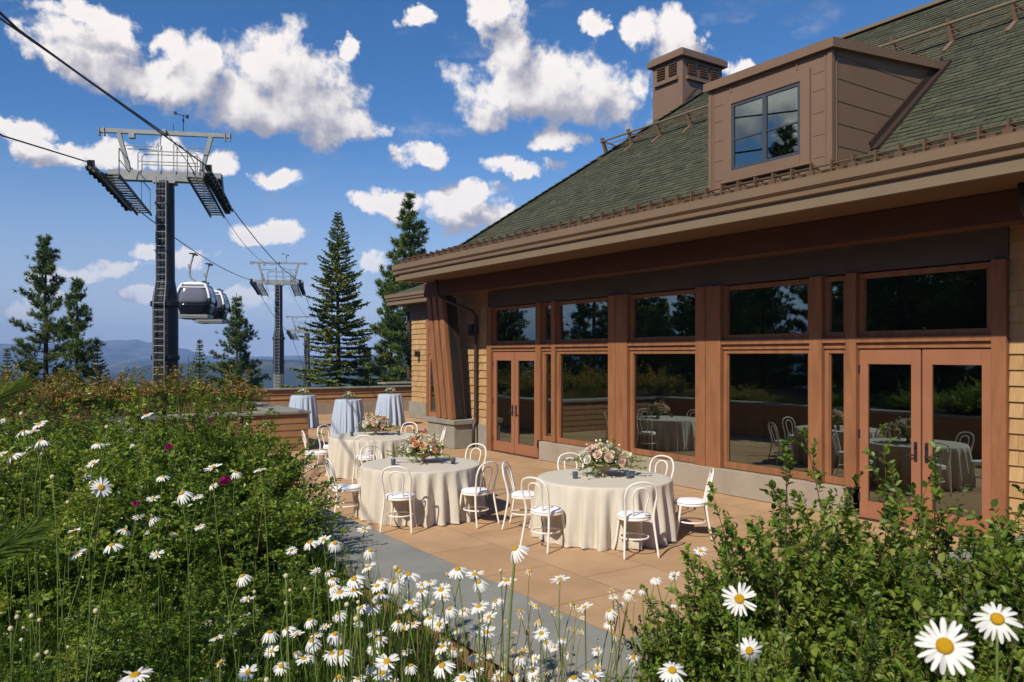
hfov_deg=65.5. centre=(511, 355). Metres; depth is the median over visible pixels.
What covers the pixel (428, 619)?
daisy
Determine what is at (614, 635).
daisy
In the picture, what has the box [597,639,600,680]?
daisy
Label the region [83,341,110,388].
fir tree
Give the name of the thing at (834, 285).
window
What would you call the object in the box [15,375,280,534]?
rose bush
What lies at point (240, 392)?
hedge shrub
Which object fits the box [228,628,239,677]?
daisy
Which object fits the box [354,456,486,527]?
round table
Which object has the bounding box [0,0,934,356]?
sky
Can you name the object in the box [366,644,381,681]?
daisy
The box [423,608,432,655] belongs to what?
daisy
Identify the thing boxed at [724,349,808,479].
window
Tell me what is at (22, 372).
fir tree
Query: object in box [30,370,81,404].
hedge shrub
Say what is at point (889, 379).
door
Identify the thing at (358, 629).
daisy
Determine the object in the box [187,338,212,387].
fir tree
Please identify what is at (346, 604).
daisy bud
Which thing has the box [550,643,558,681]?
daisy
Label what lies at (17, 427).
rose bush
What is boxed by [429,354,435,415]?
door
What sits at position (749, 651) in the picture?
daisy
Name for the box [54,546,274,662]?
rose bush
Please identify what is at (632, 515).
bentwood chair
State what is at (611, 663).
daisy
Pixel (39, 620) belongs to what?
daisy bud
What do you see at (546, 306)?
window
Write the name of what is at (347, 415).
cocktail table
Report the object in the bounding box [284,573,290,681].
daisy bud
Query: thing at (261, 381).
fir tree
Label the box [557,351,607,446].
window
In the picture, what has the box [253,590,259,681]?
daisy bud
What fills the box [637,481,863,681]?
leafy shrub
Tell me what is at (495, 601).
daisy
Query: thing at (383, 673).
daisy
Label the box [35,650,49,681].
daisy bud
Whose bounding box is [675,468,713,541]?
bentwood chair
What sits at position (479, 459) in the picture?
bentwood chair
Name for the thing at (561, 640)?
daisy
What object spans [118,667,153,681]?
daisy
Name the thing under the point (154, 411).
rose bush
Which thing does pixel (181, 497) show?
daisy
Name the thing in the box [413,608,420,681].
daisy
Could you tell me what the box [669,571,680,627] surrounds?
daisy
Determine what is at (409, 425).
bentwood chair
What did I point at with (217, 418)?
leafy shrub
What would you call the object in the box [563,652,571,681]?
daisy
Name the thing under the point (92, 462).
daisy
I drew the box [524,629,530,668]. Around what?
daisy
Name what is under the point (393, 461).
votive candle
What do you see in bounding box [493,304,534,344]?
window
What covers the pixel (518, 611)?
daisy
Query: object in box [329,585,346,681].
daisy
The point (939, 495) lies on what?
leafy shrub
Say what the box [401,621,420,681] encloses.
daisy
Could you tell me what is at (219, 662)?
daisy
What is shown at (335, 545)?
daisy
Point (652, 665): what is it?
leafy shrub
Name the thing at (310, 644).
daisy
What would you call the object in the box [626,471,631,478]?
votive candle
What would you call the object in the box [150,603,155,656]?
daisy bud
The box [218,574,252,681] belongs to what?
daisy
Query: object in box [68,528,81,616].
daisy
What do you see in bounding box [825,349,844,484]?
window
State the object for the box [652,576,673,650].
daisy
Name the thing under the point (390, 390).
flower arrangement
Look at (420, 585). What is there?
daisy
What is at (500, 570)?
daisy bud
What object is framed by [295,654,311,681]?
daisy
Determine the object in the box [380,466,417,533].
bentwood chair
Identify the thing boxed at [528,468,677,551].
round table
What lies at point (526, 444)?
door
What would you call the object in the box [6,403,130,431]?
hedge shrub
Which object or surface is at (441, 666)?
daisy
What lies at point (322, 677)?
grass
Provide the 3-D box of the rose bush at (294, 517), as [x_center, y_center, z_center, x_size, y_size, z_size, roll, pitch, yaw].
[-1.846,1.069,5.433,1.494,1.017,1.545,0,0,-4]
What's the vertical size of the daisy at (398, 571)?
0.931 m
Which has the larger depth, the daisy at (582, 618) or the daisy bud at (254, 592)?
the daisy bud at (254, 592)
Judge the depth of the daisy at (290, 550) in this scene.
4.14 m
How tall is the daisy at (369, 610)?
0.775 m
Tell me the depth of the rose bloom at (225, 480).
4.79 m
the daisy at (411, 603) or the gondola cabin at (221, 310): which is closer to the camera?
the daisy at (411, 603)
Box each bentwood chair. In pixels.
[301,430,329,476]
[316,424,332,468]
[324,458,361,513]
[352,435,375,483]
[360,445,382,463]
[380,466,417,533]
[400,422,417,432]
[425,427,445,455]
[459,461,499,528]
[465,443,487,498]
[501,461,533,529]
[520,477,564,553]
[557,452,583,469]
[613,482,659,559]
[649,455,674,478]
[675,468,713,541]
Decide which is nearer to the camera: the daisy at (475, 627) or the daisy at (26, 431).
the daisy at (475, 627)
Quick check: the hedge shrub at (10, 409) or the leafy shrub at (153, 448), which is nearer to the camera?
the leafy shrub at (153, 448)
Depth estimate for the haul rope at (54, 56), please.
19.12 m
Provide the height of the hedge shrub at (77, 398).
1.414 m
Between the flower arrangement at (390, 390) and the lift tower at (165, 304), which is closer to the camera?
the flower arrangement at (390, 390)
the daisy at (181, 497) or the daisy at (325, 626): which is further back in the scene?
the daisy at (325, 626)
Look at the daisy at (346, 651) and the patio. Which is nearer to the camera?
the daisy at (346, 651)
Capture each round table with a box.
[325,432,415,479]
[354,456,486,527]
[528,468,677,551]
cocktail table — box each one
[289,395,318,427]
[330,399,364,434]
[374,394,404,425]
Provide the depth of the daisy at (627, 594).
3.02 m
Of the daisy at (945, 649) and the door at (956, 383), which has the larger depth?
the door at (956, 383)
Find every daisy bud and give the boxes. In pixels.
[8,626,13,681]
[9,452,26,635]
[11,614,19,681]
[19,412,39,681]
[19,638,33,681]
[29,613,41,681]
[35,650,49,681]
[35,653,48,681]
[36,452,42,680]
[37,618,41,679]
[50,474,57,681]
[59,500,69,676]
[86,608,98,681]
[87,425,108,681]
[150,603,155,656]
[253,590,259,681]
[280,601,288,681]
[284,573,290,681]
[288,588,292,675]
[303,587,311,652]
[312,568,318,681]
[340,602,348,681]
[351,616,358,681]
[353,582,360,678]
[356,600,361,674]
[356,606,363,681]
[373,600,375,674]
[377,565,397,681]
[398,575,404,647]
[428,601,435,681]
[437,628,445,681]
[440,583,453,681]
[454,577,460,675]
[478,619,481,681]
[499,569,503,681]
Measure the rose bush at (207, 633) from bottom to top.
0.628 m
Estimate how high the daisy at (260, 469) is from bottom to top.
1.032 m
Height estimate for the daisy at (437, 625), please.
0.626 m
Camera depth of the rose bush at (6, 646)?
3.73 m
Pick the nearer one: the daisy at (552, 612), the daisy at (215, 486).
the daisy at (552, 612)
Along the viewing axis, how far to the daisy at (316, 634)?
3.50 m
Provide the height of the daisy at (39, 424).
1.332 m
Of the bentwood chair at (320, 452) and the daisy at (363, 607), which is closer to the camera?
the daisy at (363, 607)
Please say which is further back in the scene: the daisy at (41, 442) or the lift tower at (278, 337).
the lift tower at (278, 337)
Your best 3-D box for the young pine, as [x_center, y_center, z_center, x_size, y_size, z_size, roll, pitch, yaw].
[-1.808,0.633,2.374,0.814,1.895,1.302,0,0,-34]
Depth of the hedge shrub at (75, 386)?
20.40 m
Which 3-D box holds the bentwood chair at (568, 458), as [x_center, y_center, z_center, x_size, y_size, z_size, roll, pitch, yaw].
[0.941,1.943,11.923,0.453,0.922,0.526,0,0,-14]
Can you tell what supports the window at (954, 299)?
in the lodge building
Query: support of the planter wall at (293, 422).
on the patio
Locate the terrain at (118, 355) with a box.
[0,339,406,387]
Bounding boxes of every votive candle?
[391,459,395,464]
[572,471,577,478]
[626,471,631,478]
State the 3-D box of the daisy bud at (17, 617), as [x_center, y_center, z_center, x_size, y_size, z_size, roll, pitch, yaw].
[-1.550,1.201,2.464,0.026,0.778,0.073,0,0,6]
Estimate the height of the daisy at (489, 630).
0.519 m
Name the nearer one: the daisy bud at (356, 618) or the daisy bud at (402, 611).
the daisy bud at (356, 618)
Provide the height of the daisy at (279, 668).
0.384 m
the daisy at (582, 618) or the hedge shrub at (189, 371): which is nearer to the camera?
the daisy at (582, 618)
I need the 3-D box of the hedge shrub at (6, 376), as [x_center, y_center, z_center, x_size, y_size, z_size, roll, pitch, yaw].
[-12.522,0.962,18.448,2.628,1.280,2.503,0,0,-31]
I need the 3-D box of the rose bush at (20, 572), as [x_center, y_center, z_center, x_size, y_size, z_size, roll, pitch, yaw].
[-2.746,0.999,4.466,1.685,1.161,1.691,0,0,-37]
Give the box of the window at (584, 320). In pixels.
[557,297,607,342]
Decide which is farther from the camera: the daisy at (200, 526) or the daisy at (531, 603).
the daisy at (200, 526)
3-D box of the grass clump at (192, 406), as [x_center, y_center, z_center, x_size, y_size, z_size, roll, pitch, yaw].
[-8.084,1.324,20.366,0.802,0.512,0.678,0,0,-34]
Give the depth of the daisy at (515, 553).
2.26 m
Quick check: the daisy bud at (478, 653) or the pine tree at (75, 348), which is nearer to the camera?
the daisy bud at (478, 653)
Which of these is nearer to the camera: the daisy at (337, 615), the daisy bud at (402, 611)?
the daisy at (337, 615)
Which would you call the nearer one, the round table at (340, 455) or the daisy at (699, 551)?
the daisy at (699, 551)
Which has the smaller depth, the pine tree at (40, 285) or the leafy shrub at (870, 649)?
the leafy shrub at (870, 649)
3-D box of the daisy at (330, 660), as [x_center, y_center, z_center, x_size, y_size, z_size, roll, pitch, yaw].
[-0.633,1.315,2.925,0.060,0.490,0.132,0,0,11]
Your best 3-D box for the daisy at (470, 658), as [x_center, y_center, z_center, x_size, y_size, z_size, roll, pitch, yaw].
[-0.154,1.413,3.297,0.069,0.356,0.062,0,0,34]
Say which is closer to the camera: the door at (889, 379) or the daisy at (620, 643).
the daisy at (620, 643)
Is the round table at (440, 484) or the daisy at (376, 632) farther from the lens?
the round table at (440, 484)
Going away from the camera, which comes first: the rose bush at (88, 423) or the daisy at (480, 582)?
the daisy at (480, 582)
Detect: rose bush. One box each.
[0,380,184,556]
[0,385,132,497]
[0,394,93,471]
[0,425,192,639]
[0,580,173,681]
[0,602,175,681]
[1,406,104,454]
[1,409,91,440]
[3,402,152,469]
[10,428,305,604]
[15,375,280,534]
[24,394,209,488]
[27,413,143,440]
[37,403,128,457]
[48,576,301,681]
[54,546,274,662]
[79,396,173,453]
[118,393,278,469]
[121,378,345,521]
[132,442,354,582]
[167,546,361,642]
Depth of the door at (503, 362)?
19.66 m
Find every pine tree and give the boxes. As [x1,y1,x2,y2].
[0,233,73,389]
[53,276,106,395]
[200,293,272,388]
[354,346,381,385]
[366,191,429,385]
[368,265,406,385]
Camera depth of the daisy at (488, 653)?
3.56 m
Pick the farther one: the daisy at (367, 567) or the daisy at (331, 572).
the daisy at (331, 572)
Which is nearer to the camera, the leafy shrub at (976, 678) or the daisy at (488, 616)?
the leafy shrub at (976, 678)
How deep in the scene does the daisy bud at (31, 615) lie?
2.50 m
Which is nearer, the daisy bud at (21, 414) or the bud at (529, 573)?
the daisy bud at (21, 414)
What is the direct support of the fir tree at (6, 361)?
on the terrain at (118, 355)
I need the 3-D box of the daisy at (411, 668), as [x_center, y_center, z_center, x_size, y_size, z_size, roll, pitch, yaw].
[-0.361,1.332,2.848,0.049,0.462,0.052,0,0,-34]
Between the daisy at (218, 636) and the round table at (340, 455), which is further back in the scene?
the round table at (340, 455)
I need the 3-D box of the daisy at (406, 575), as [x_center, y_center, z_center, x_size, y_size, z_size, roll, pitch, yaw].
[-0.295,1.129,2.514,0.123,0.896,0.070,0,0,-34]
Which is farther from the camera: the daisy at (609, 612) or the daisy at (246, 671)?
the daisy at (609, 612)
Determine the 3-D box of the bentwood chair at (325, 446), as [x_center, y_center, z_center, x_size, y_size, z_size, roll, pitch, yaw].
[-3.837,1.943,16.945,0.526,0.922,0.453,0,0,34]
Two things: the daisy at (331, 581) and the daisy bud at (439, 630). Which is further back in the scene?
the daisy at (331, 581)
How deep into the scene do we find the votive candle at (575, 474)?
10.57 m
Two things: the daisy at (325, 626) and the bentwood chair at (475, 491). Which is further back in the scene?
the bentwood chair at (475, 491)
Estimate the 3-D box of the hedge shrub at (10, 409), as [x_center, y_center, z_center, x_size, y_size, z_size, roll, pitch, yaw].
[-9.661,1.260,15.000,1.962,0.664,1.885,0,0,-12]
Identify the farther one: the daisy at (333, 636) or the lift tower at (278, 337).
the lift tower at (278, 337)
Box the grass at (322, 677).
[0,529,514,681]
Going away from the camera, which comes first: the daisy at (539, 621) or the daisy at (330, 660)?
the daisy at (330, 660)
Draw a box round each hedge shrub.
[0,365,47,411]
[0,369,24,412]
[0,408,55,434]
[1,365,22,394]
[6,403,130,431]
[13,365,99,415]
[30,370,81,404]
[45,371,127,414]
[77,363,155,394]
[84,366,163,414]
[121,363,210,411]
[148,363,217,405]
[185,365,271,410]
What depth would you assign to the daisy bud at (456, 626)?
3.58 m
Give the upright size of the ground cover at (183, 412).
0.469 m
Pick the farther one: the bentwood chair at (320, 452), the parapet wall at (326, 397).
the parapet wall at (326, 397)
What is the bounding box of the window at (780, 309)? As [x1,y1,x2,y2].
[724,279,808,339]
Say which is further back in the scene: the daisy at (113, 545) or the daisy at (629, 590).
the daisy at (629, 590)
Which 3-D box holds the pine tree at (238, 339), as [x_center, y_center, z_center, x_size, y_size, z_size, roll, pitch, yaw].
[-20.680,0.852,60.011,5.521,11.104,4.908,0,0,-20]
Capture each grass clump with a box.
[0,390,28,418]
[19,388,61,418]
[95,391,124,416]
[137,397,162,414]
[159,389,186,413]
[186,399,208,412]
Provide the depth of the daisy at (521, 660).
2.77 m
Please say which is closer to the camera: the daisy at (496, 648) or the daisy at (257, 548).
the daisy at (496, 648)
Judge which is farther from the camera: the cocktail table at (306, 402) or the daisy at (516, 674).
the cocktail table at (306, 402)
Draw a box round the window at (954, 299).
[859,262,990,336]
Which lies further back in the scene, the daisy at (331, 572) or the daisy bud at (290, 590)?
the daisy at (331, 572)
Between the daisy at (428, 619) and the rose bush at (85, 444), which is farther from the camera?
the rose bush at (85, 444)
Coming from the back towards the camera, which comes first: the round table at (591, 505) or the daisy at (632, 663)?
the round table at (591, 505)
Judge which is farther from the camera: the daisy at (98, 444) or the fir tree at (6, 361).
the fir tree at (6, 361)
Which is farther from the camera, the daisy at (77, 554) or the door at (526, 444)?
the door at (526, 444)
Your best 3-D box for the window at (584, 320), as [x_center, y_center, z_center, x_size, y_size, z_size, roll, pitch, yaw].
[1.549,-0.733,17.112,0.070,0.933,1.826,0,0,-34]
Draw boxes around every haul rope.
[0,11,327,346]
[0,133,302,365]
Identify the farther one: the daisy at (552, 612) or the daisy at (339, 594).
the daisy at (552, 612)
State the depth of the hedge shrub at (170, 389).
21.73 m
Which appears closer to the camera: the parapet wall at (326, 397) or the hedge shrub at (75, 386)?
the hedge shrub at (75, 386)
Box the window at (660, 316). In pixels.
[630,289,694,341]
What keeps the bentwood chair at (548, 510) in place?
on the patio
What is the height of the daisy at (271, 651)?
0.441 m
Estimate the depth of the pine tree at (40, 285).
44.71 m
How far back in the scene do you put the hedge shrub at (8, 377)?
21.62 m
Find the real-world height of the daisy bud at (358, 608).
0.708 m
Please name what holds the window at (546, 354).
in the lodge building
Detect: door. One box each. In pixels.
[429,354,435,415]
[493,352,514,453]
[514,352,538,457]
[858,349,920,525]
[922,349,990,538]
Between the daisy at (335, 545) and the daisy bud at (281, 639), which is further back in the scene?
the daisy at (335, 545)
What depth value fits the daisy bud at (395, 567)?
2.44 m
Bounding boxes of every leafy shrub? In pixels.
[57,399,184,464]
[93,389,239,502]
[124,398,248,444]
[133,385,301,478]
[152,392,268,468]
[205,395,309,505]
[603,543,769,681]
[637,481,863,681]
[639,437,960,681]
[725,552,904,681]
[737,427,987,666]
[808,423,1023,681]
[809,460,1023,681]
[888,484,1023,681]
[946,498,1023,616]
[946,630,1023,681]
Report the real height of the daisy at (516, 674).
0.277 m
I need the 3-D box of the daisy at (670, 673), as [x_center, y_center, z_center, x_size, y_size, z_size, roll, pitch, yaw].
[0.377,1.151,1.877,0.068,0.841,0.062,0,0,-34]
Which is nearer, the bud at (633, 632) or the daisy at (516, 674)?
the bud at (633, 632)
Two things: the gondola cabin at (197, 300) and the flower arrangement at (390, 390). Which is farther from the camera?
the gondola cabin at (197, 300)
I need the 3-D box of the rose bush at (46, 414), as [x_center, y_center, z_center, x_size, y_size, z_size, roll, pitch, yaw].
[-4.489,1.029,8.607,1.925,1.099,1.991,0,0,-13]
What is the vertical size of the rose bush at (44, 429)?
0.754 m
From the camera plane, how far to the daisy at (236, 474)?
4.42 m
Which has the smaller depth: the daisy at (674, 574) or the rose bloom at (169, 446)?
the daisy at (674, 574)
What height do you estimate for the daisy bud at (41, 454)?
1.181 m
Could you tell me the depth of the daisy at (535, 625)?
3.38 m
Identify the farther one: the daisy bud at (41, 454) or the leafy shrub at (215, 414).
the leafy shrub at (215, 414)
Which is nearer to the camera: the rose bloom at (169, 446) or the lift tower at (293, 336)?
the rose bloom at (169, 446)
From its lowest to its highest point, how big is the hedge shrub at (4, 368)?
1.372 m
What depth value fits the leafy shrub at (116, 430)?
7.89 m
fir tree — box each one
[0,348,16,382]
[16,351,36,377]
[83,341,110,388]
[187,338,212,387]
[254,368,264,388]
[279,211,387,387]
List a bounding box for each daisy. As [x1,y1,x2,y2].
[4,452,23,640]
[16,430,32,681]
[29,430,40,607]
[32,420,70,681]
[33,439,50,661]
[49,477,111,681]
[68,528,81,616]
[69,548,85,681]
[83,473,91,541]
[85,459,98,623]
[88,442,106,641]
[88,543,123,681]
[94,528,131,680]
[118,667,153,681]
[120,514,144,614]
[126,412,152,611]
[136,517,160,625]
[146,495,162,648]
[150,550,167,667]
[156,475,169,631]
[177,491,192,681]
[184,494,203,617]
[194,524,204,570]
[202,483,218,531]
[205,464,237,681]
[207,634,223,670]
[217,659,225,681]
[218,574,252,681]
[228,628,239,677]
[230,471,242,595]
[238,664,256,681]
[240,596,253,648]
[252,495,262,614]
[254,468,268,589]
[262,630,279,676]
[264,645,278,681]
[273,661,290,681]
[282,626,296,681]
[285,546,308,632]
[289,630,307,680]
[293,651,302,679]
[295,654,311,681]
[303,540,328,681]
[304,618,319,679]
[304,631,321,680]
[305,638,321,680]
[317,535,332,680]
[319,610,345,670]
[320,623,337,672]
[322,649,339,678]
[324,570,335,602]
[326,577,339,671]
[326,632,341,680]
[327,650,339,681]
[328,540,342,680]
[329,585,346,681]
[329,587,350,681]
[333,674,344,681]
[335,649,351,681]
[343,582,363,681]
[347,574,364,681]
[351,675,365,681]
[353,620,362,646]
[357,526,371,681]
[357,604,377,637]
[362,561,378,681]
[363,548,375,659]
[364,604,381,681]
[365,663,376,681]
[366,580,384,681]
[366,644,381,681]
[367,629,379,652]
[369,593,392,681]
[372,666,392,681]
[374,578,395,675]
[374,653,399,681]
[375,636,387,648]
[387,579,404,681]
[389,620,403,678]
[395,569,404,681]
[400,572,421,681]
[400,623,407,681]
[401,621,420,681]
[402,597,420,681]
[402,648,412,664]
[404,664,417,681]
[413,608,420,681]
[415,590,429,681]
[416,581,425,660]
[423,579,437,668]
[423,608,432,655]
[423,615,437,681]
[430,618,449,681]
[431,594,450,661]
[432,583,451,681]
[433,614,439,662]
[434,640,451,662]
[434,661,455,681]
[436,607,469,671]
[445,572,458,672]
[445,606,458,674]
[446,647,456,680]
[448,567,468,681]
[454,672,473,681]
[464,570,485,681]
[467,653,481,681]
[468,623,484,681]
[469,601,489,681]
[470,666,483,680]
[473,579,488,680]
[475,626,493,681]
[481,611,496,681]
[484,651,494,681]
[489,598,503,681]
[489,619,505,680]
[491,670,504,681]
[498,577,516,681]
[505,545,529,681]
[510,616,522,680]
[513,671,524,681]
[514,655,527,681]
[515,609,532,668]
[520,602,533,680]
[521,646,527,681]
[522,620,541,679]
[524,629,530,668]
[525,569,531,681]
[526,675,539,681]
[527,665,539,681]
[530,654,539,664]
[533,603,555,680]
[533,627,549,681]
[536,619,547,681]
[543,640,554,681]
[548,616,584,681]
[549,610,567,679]
[550,574,569,681]
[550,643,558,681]
[557,638,566,681]
[558,627,571,681]
[562,601,574,672]
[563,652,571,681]
[564,605,579,680]
[567,675,582,681]
[568,627,578,681]
[575,629,583,674]
[577,602,592,681]
[582,670,604,681]
[592,646,602,680]
[593,662,601,681]
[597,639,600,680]
[599,620,614,681]
[604,609,617,681]
[606,592,633,681]
[607,602,623,674]
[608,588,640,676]
[609,593,616,681]
[609,649,614,681]
[610,634,618,681]
[615,589,634,681]
[618,605,622,681]
[621,577,660,681]
[623,654,637,681]
[623,655,640,678]
[628,571,678,681]
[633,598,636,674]
[638,589,645,667]
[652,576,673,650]
[657,661,686,681]
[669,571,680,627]
[670,603,677,626]
[693,547,706,610]
[721,582,756,681]
[736,636,762,681]
[914,617,974,681]
[971,602,1022,681]
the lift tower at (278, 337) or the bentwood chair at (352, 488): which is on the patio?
the bentwood chair at (352, 488)
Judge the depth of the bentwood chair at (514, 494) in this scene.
10.97 m
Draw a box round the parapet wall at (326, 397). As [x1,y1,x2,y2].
[212,385,411,414]
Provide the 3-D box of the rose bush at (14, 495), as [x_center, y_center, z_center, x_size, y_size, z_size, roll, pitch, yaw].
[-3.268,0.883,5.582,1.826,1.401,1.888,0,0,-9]
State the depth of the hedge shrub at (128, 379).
22.95 m
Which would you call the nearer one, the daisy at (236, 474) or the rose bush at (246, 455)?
the daisy at (236, 474)
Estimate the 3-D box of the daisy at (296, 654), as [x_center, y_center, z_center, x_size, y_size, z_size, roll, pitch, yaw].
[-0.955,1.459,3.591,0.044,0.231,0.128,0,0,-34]
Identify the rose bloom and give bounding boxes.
[132,501,139,527]
[165,444,173,468]
[217,476,232,503]
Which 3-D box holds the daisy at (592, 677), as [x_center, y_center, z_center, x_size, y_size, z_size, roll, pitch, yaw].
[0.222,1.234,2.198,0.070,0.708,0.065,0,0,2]
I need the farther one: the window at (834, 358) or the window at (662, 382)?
the window at (662, 382)
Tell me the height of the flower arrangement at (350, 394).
0.280 m
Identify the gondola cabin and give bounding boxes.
[177,253,217,319]
[193,263,230,323]
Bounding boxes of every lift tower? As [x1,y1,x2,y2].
[85,111,232,384]
[249,253,306,387]
[286,311,324,385]
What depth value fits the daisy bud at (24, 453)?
3.84 m
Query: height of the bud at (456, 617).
0.696 m
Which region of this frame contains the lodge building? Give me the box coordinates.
[384,0,1023,539]
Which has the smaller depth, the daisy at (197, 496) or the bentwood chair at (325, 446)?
the daisy at (197, 496)
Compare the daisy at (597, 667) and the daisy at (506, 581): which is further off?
the daisy at (597, 667)
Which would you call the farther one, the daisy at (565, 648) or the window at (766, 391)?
the window at (766, 391)
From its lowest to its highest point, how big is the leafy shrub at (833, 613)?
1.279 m
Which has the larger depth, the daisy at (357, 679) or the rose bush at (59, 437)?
the rose bush at (59, 437)
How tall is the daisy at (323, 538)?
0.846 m
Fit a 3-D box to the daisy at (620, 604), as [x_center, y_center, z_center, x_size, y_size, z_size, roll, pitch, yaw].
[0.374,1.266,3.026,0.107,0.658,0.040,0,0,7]
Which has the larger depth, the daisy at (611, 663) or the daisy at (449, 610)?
the daisy at (449, 610)
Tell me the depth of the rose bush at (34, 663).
3.23 m
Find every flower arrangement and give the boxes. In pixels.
[298,387,311,394]
[341,390,355,398]
[355,411,400,434]
[384,386,394,393]
[386,428,449,462]
[562,437,647,476]
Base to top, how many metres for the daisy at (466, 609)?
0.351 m
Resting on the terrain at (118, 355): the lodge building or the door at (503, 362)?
the lodge building
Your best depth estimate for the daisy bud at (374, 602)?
3.20 m
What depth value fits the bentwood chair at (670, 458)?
11.80 m
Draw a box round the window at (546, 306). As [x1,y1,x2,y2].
[543,302,550,343]
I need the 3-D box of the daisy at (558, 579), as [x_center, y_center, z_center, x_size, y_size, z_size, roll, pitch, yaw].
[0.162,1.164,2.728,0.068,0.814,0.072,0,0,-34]
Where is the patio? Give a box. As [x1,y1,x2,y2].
[267,411,970,639]
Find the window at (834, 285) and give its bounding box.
[825,275,844,337]
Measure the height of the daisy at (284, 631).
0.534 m
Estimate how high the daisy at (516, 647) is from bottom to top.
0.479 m
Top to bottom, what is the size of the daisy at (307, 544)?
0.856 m
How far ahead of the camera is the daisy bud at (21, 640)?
3.26 m
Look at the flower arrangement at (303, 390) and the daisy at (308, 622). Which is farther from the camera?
the flower arrangement at (303, 390)
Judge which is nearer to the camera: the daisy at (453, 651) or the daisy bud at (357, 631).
the daisy bud at (357, 631)
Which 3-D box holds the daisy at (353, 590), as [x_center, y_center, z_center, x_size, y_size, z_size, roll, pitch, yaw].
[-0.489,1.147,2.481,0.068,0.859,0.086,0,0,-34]
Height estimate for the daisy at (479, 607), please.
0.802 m
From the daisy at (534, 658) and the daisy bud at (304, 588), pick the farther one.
the daisy bud at (304, 588)
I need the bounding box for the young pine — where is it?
[0,369,64,567]
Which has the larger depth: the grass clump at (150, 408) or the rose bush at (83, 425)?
the grass clump at (150, 408)
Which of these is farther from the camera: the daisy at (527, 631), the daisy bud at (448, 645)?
the daisy at (527, 631)
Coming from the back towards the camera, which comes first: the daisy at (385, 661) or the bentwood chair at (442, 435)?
the bentwood chair at (442, 435)
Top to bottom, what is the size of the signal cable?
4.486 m
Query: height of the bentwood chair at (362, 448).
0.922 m
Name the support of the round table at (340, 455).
on the patio
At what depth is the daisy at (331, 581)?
3.51 m
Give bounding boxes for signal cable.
[0,17,306,316]
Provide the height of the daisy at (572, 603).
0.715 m
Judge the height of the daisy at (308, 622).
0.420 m
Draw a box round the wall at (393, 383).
[377,381,411,385]
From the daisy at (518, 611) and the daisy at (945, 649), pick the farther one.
the daisy at (518, 611)
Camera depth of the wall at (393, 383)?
35.32 m
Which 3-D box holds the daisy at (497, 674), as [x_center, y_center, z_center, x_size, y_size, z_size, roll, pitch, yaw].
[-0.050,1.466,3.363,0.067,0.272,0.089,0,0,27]
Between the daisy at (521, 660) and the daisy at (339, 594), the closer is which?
the daisy at (339, 594)
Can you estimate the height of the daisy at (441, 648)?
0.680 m
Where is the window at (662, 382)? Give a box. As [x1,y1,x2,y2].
[630,350,694,462]
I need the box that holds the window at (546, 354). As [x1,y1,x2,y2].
[543,351,550,440]
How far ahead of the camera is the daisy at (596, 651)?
3.02 m
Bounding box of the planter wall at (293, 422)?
[87,398,310,452]
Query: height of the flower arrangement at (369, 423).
0.500 m
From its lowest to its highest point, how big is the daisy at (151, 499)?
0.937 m
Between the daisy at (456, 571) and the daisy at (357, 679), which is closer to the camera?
the daisy at (456, 571)
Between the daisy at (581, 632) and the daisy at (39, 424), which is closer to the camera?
the daisy at (581, 632)
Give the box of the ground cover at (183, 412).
[0,399,248,433]
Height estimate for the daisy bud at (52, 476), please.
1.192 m
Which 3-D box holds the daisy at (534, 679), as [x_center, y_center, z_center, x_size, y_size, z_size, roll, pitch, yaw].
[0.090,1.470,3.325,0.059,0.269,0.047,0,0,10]
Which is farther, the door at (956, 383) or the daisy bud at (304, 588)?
the door at (956, 383)
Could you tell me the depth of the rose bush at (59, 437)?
6.96 m
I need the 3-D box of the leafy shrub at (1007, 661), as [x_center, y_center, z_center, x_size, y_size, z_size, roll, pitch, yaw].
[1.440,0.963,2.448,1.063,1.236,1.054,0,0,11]

